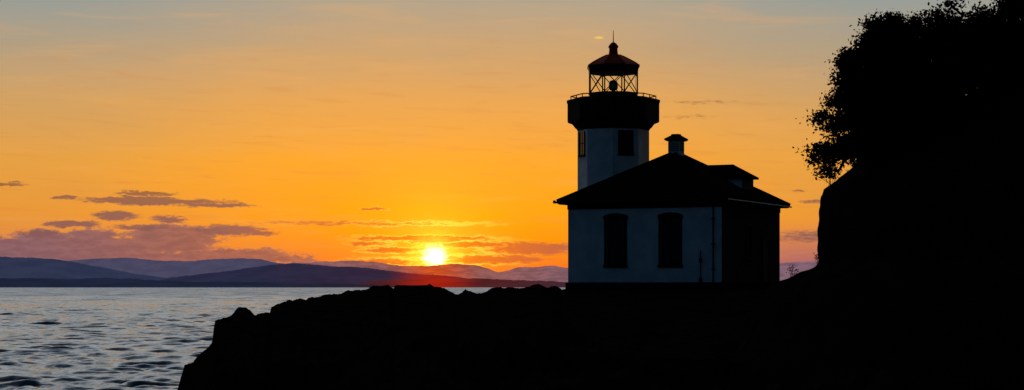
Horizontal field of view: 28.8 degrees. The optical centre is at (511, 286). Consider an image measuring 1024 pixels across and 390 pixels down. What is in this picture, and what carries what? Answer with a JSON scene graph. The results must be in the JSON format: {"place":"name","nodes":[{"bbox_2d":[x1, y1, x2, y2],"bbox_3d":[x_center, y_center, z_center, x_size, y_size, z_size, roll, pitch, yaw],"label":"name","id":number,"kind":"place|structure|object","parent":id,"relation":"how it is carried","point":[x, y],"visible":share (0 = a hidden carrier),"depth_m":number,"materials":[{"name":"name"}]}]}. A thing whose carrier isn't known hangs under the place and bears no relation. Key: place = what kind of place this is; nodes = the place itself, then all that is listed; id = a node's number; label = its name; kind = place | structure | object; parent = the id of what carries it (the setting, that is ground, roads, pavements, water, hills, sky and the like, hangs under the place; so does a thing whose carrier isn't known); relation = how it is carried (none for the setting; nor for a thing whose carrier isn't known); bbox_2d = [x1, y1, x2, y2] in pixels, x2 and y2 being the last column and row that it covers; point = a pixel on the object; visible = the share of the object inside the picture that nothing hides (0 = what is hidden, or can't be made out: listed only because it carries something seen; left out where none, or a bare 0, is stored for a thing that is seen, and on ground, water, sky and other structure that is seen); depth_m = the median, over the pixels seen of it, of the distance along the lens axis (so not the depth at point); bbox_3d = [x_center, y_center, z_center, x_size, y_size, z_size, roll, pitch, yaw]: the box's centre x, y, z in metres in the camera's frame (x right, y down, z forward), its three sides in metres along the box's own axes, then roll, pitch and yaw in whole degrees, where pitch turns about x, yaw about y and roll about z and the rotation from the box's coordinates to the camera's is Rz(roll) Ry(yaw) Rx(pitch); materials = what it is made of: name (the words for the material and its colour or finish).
{"place":"outdoors","nodes":[
{"label":"outdoors","id":0,"kind":"place"},
{"bbox_2d":[0,257,166,280],"bbox_3d":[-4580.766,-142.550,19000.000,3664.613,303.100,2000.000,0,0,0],"label":"distant forested hill","id":1,"kind":"structure","parent":0,"point":[21,267],"depth_m":18656.37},
{"bbox_2d":[70,258,281,277],"bbox_3d":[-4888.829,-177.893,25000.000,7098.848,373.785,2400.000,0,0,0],"label":"distant mountain ridge","id":2,"kind":"structure","parent":0,"point":[164,269],"depth_m":24654.23,"materials":[{"name":"purple"}]},
{"bbox_2d":[0,278,393,287],"bbox_3d":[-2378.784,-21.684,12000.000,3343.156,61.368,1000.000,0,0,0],"label":"wooded shore","id":3,"kind":"structure","parent":0,"point":[67,283],"depth_m":11688.86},
{"bbox_2d":[0,287,564,389],"bbox_3d":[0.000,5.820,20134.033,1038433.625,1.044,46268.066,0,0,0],"label":"sea","id":4,"kind":"structure","parent":0,"point":[105,338],"depth_m":261.97,"materials":[{"name":"blue liquid"}]},
{"bbox_2d":[159,263,469,283],"bbox_3d":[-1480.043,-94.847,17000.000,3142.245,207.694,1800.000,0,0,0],"label":"distant island hill","id":5,"kind":"structure","parent":0,"point":[292,273],"depth_m":16612.68,"materials":[{"name":"purple"}]},
{"bbox_2d":[360,278,564,286],"bbox_3d":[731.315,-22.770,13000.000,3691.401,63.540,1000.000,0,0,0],"label":"shore hill","id":6,"kind":"structure","parent":0,"point":[462,282],"depth_m":12744.35,"materials":[{"name":"purple"}]},
{"bbox_2d":[0,0,998,271],"label":"sky","id":7,"kind":"structure","parent":0,"point":[393,132],"materials":[{"name":"orange"}]},
{"bbox_2d":[282,261,816,281],"bbox_3d":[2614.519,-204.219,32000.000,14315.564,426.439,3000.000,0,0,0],"label":"mountain range","id":8,"kind":"structure","parent":0,"point":[552,273],"depth_m":31579.85,"materials":[{"name":"purple"}]},
{"bbox_2d":[177,284,1001,389],"bbox_3d":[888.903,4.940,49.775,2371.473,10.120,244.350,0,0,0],"label":"rocky ground","id":9,"kind":"structure","parent":0,"point":[431,337],"depth_m":56.62,"materials":[{"name":"black stone"}]},
{"bbox_2d":[565,282,772,290],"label":"foundation","id":10,"kind":"object","parent":9,"relation":"on","point":[642,286],"visible":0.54,"depth_m":95.75,"materials":[{"name":"concrete"}]},
{"bbox_2d":[567,30,659,189],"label":"lighthouse","id":11,"kind":"object","parent":10,"relation":"on","point":[613,126],"visible":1,"depth_m":103.51,"materials":[{"name":"white paint"}]},
{"bbox_2d":[578,130,633,156],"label":"tower windows","id":12,"kind":"structure","parent":11,"relation":"in","point":[625,137],"depth_m":103.38,"materials":[{"name":"glass"}]},
{"bbox_2d":[568,207,721,281],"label":"walls","id":13,"kind":"structure","parent":10,"relation":"on","point":[585,245],"depth_m":95.72,"materials":[{"name":"white paint"}]},
{"bbox_2d":[603,212,682,267],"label":"front windows","id":14,"kind":"structure","parent":13,"relation":"attached to","point":[616,234],"depth_m":95.47,"materials":[{"name":"glass"}]},
{"bbox_2d":[567,202,780,212],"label":"frieze","id":15,"kind":"object","parent":13,"relation":"on","point":[673,205],"visible":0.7,"depth_m":95.97,"materials":[{"name":"paint"}]},
{"bbox_2d":[556,152,790,207],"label":"roof","id":16,"kind":"structure","parent":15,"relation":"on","point":[670,175],"depth_m":96.93,"materials":[{"name":"black"}]},
{"bbox_2d":[553,198,791,207],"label":"gutter","id":17,"kind":"object","parent":16,"relation":"attached to","point":[608,201],"visible":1,"depth_m":95.51,"materials":[{"name":"grey metal"}]},
{"bbox_2d":[664,134,687,155],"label":"cupola vent","id":18,"kind":"object","parent":16,"relation":"on","point":[676,142],"visible":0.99,"depth_m":99.35,"materials":[{"name":"white paint"}]},
{"bbox_2d":[708,164,758,189],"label":"dormer","id":19,"kind":"object","parent":16,"relation":"on","point":[738,176],"visible":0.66,"depth_m":99.25,"materials":[{"name":"black paint"}]},
{"bbox_2d":[699,207,714,281],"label":"pipes","id":20,"kind":"object","parent":13,"relation":"attached to","point":[700,258],"visible":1,"depth_m":94.10,"materials":[{"name":"metal"}]},
{"bbox_2d":[722,207,779,282],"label":"side and back walls","id":21,"kind":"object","parent":10,"relation":"on","point":[735,268],"visible":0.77,"depth_m":97.16,"materials":[{"name":"brick"}]},
{"bbox_2d":[746,223,753,264],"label":"side windows","id":22,"kind":"structure","parent":21,"relation":"attached to","point":[747,242],"depth_m":97.68,"materials":[{"name":"paint"}]},
{"bbox_2d":[762,236,770,281],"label":"side door","id":23,"kind":"structure","parent":21,"relation":"attached to","point":[766,259],"depth_m":99.76,"materials":[{"name":"paint"}]},
{"bbox_2d":[730,77,1023,389],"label":"rock bluff","id":24,"kind":"structure","parent":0,"point":[920,247],"depth_m":44.39,"materials":[{"name":"black stone"}]},
{"bbox_2d":[786,265,798,279],"bbox_3d":[6.981,-0.316,49.477,0.287,0.482,0.344,0,0,-15],"label":"shrub","id":25,"kind":"object","parent":24,"relation":"on","point":[792,277],"visible":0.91,"depth_m":49.47,"materials":[{"name":"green plant"}]},
{"bbox_2d":[814,253,826,270],"bbox_3d":[7.628,-0.591,49.067,0.410,0.483,0.468,0,0,15],"label":"shrub","id":26,"kind":"object","parent":24,"relation":"on","point":[819,261],"visible":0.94,"depth_m":48.99,"materials":[{"name":"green plant"}]},
{"bbox_2d":[811,167,852,186],"bbox_3d":[7.966,-2.712,48.831,0.950,0.529,1.000,0,0,-35],"label":"shrub","id":27,"kind":"object","parent":24,"relation":"on","point":[833,183],"visible":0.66,"depth_m":48.99,"materials":[{"name":"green plant"}]},
{"bbox_2d":[792,9,971,180],"bbox_3d":[8.976,-4.658,48.216,4.274,4.296,4.909,0,0,15],"label":"broadleaf tree","id":28,"kind":"object","parent":24,"relation":"on","point":[883,95],"visible":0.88,"depth_m":47.12,"materials":[{"name":"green plant"}]},
{"bbox_2d":[904,0,1023,119],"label":"broadleaf tree","id":29,"kind":"object","parent":24,"relation":"on","point":[983,51],"visible":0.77,"depth_m":46.34,"materials":[{"name":"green plant"}]}
]}

